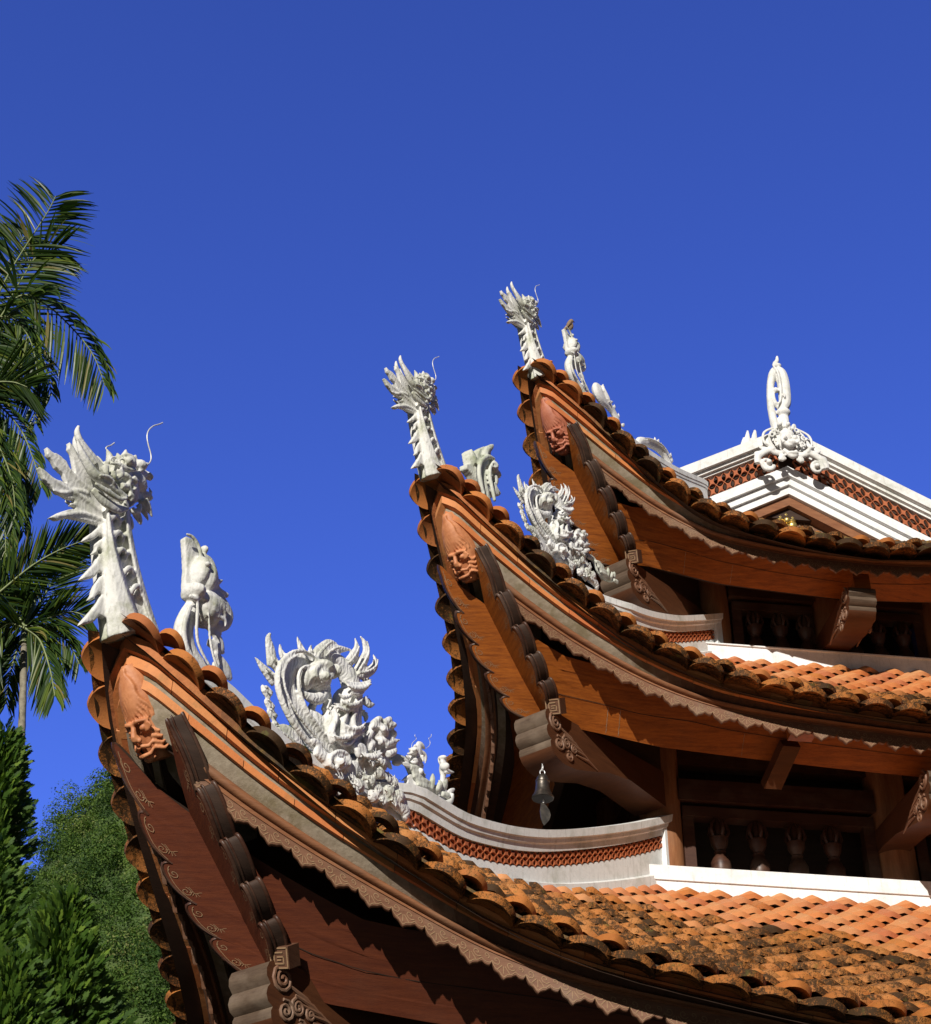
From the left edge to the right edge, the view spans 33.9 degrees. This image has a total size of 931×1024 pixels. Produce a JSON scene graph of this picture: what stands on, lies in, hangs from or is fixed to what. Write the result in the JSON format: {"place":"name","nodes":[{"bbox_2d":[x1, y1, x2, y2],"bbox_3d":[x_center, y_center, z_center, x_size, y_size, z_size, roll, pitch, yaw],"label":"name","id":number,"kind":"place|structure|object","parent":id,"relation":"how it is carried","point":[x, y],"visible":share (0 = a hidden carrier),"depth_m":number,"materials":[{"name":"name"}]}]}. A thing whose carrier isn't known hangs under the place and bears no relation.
{"place":"outdoors","nodes":[
{"label":"outdoors","id":0,"kind":"place"},
{"bbox_2d":[22,784,174,1023],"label":"hill","id":1,"kind":"structure","parent":0,"point":[141,1019],"depth_m":121.92,"materials":[{"name":"green plant"}]},
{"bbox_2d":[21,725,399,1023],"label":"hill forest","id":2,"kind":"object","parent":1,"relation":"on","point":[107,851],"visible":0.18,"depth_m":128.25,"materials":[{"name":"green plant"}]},
{"bbox_2d":[0,0,930,879],"label":"sky","id":3,"kind":"structure","parent":0,"point":[295,200],"materials":[{"name":"blue"}]},
{"label":"ground","id":4,"kind":"structure","parent":0,"visible":0},
{"bbox_2d":[0,832,26,953],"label":"cypress tree","id":5,"kind":"object","parent":4,"relation":"on","point":[9,891],"visible":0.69,"depth_m":18.34,"materials":[{"name":"green plant"}]},
{"bbox_2d":[0,715,46,951],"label":"cypress tree","id":6,"kind":"object","parent":4,"relation":"on","point":[17,808],"visible":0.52,"depth_m":22.86,"materials":[{"name":"green plant"}]},
{"bbox_2d":[0,942,73,1023],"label":"cypress tree","id":7,"kind":"object","parent":4,"relation":"on","point":[27,992],"visible":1,"depth_m":14.53,"materials":[{"name":"green plant"}]},
{"bbox_2d":[0,519,98,831],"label":"palm tree","id":8,"kind":"object","parent":4,"relation":"on","point":[20,606],"visible":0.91,"depth_m":30.38,"materials":[{"name":"green plant"}]},
{"bbox_2d":[0,176,118,568],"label":"palm tree","id":9,"kind":"object","parent":4,"relation":"on","point":[18,360],"visible":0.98,"depth_m":34.41,"materials":[{"name":"green plant"}]},
{"bbox_2d":[11,882,139,1023],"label":"cypress tree","id":10,"kind":"object","parent":4,"relation":"on","point":[61,933],"visible":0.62,"depth_m":15.67,"materials":[{"name":"green plant"}]},
{"bbox_2d":[81,358,930,1023],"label":"pagoda","id":11,"kind":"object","parent":4,"relation":"on","point":[709,712],"visible":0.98,"depth_m":9.16,"materials":[{"name":"wood"}]},
{"bbox_2d":[36,422,162,643],"bbox_3d":[-1.649,-0.001,7.025,0.248,1.277,0.802,-26,-45,31],"label":"dragon finial","id":12,"kind":"object","parent":11,"relation":"on","point":[100,494],"visible":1,"depth_m":6.91,"materials":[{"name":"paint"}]},
{"bbox_2d":[173,533,232,680],"bbox_3d":[-1.237,0.518,7.251,0.194,0.784,0.443,-26,-45,31],"label":"phoenix ornament","id":13,"kind":"object","parent":11,"relation":"on","point":[206,606],"visible":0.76,"depth_m":7.25,"materials":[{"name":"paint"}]},
{"bbox_2d":[255,633,450,821],"bbox_3d":[-0.556,1.066,7.888,0.247,1.001,1.473,-26,-45,31],"label":"coiled dragon","id":14,"kind":"object","parent":11,"relation":"on","point":[342,740],"visible":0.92,"depth_m":7.68,"materials":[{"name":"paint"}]},
{"bbox_2d":[382,355,445,481],"bbox_3d":[-0.300,-0.656,9.503,0.198,1.022,0.642,-26,-45,31],"label":"dragon finial","id":15,"kind":"object","parent":11,"relation":"on","point":[415,395],"visible":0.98,"depth_m":9.41,"materials":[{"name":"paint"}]},
{"bbox_2d":[401,734,431,784],"bbox_3d":[-0.271,1.313,8.122,0.088,0.413,0.254,-18,-42,23],"label":"dragon","id":16,"kind":"object","parent":11,"relation":"on","point":[417,755],"visible":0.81,"depth_m":8.10,"materials":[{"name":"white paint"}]},
{"bbox_2d":[438,755,454,803],"bbox_3d":[-0.110,1.466,8.263,0.087,0.326,0.180,-26,-45,31],"label":"phoenix","id":17,"kind":"object","parent":11,"relation":"on","point":[444,769],"visible":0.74,"depth_m":8.28,"materials":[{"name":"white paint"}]},
{"bbox_2d":[459,444,500,501],"bbox_3d":[0.116,-0.282,9.830,0.104,0.536,0.366,-26,-45,31],"label":"scroll ornament","id":18,"kind":"object","parent":11,"relation":"on","point":[480,466],"visible":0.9,"depth_m":9.76,"materials":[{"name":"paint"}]},
{"bbox_2d":[499,281,544,380],"bbox_3d":[0.445,-1.412,11.396,0.192,0.990,0.622,-26,-45,31],"label":"dragon finial","id":19,"kind":"object","parent":11,"relation":"on","point":[523,316],"visible":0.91,"depth_m":11.30,"materials":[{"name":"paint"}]},
{"bbox_2d":[532,764,553,824],"bbox_3d":[0.454,1.604,8.991,0.132,0.530,0.132,8,-38,-9],"label":"hanging bell","id":20,"kind":"object","parent":11,"relation":"hanging from","point":[542,795],"visible":0.85,"depth_m":8.92,"materials":[{"name":"grey metal"}]},
{"bbox_2d":[513,474,618,589],"bbox_3d":[0.691,0.119,10.429,0.198,0.801,1.178,-26,-45,31],"label":"coiled dragon","id":21,"kind":"object","parent":11,"relation":"on","point":[560,540],"visible":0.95,"depth_m":10.25,"materials":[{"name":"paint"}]},
{"bbox_2d":[562,326,589,392],"bbox_3d":[0.857,-1.135,11.804,0.151,0.565,0.346,-26,-45,31],"label":"phoenix ornament","id":22,"kind":"object","parent":11,"relation":"on","point":[575,360],"visible":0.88,"depth_m":11.78,"materials":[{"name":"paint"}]},
{"bbox_2d":[564,319,573,329],"bbox_3d":[0.810,-1.459,12.000,0.072,0.164,0.088,-22,-44,28],"label":"sparrow","id":23,"kind":"object","parent":22,"relation":"on","point":[569,324],"visible":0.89,"depth_m":11.98},
{"bbox_2d":[592,383,624,426],"bbox_3d":[1.133,-0.845,12.013,0.086,0.231,0.428,-26,-45,31],"label":"leaf ornament","id":24,"kind":"object","parent":11,"relation":"on","point":[600,394],"visible":0.9,"depth_m":11.95,"materials":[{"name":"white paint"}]},
{"bbox_2d":[636,437,672,463],"bbox_3d":[1.543,-0.509,12.383,0.081,0.340,0.561,-26,-45,31],"label":"arched dragon","id":25,"kind":"object","parent":11,"relation":"on","point":[658,447],"visible":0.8,"depth_m":12.40,"materials":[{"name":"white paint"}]},
{"bbox_2d":[741,430,756,443],"bbox_3d":[2.498,-0.618,13.499,0.178,0.295,0.046,4,-38,-4],"label":"ridge flame","id":26,"kind":"object","parent":11,"relation":"on","point":[746,438],"visible":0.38,"depth_m":13.52,"materials":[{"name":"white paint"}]},
{"bbox_2d":[767,356,790,428],"bbox_3d":[2.834,-1.063,13.807,0.238,0.985,0.136,4,-38,-4],"label":"gable finial","id":27,"kind":"object","parent":11,"relation":"on","point":[778,374],"visible":0.85,"depth_m":13.76,"materials":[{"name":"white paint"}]},
{"bbox_2d":[754,419,828,472],"bbox_3d":[2.802,-0.560,13.235,0.657,0.618,0.167,4,-38,-4],"label":"gable mask","id":28,"kind":"object","parent":11,"relation":"attached to","point":[786,441],"visible":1,"depth_m":13.17,"materials":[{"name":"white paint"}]}
]}

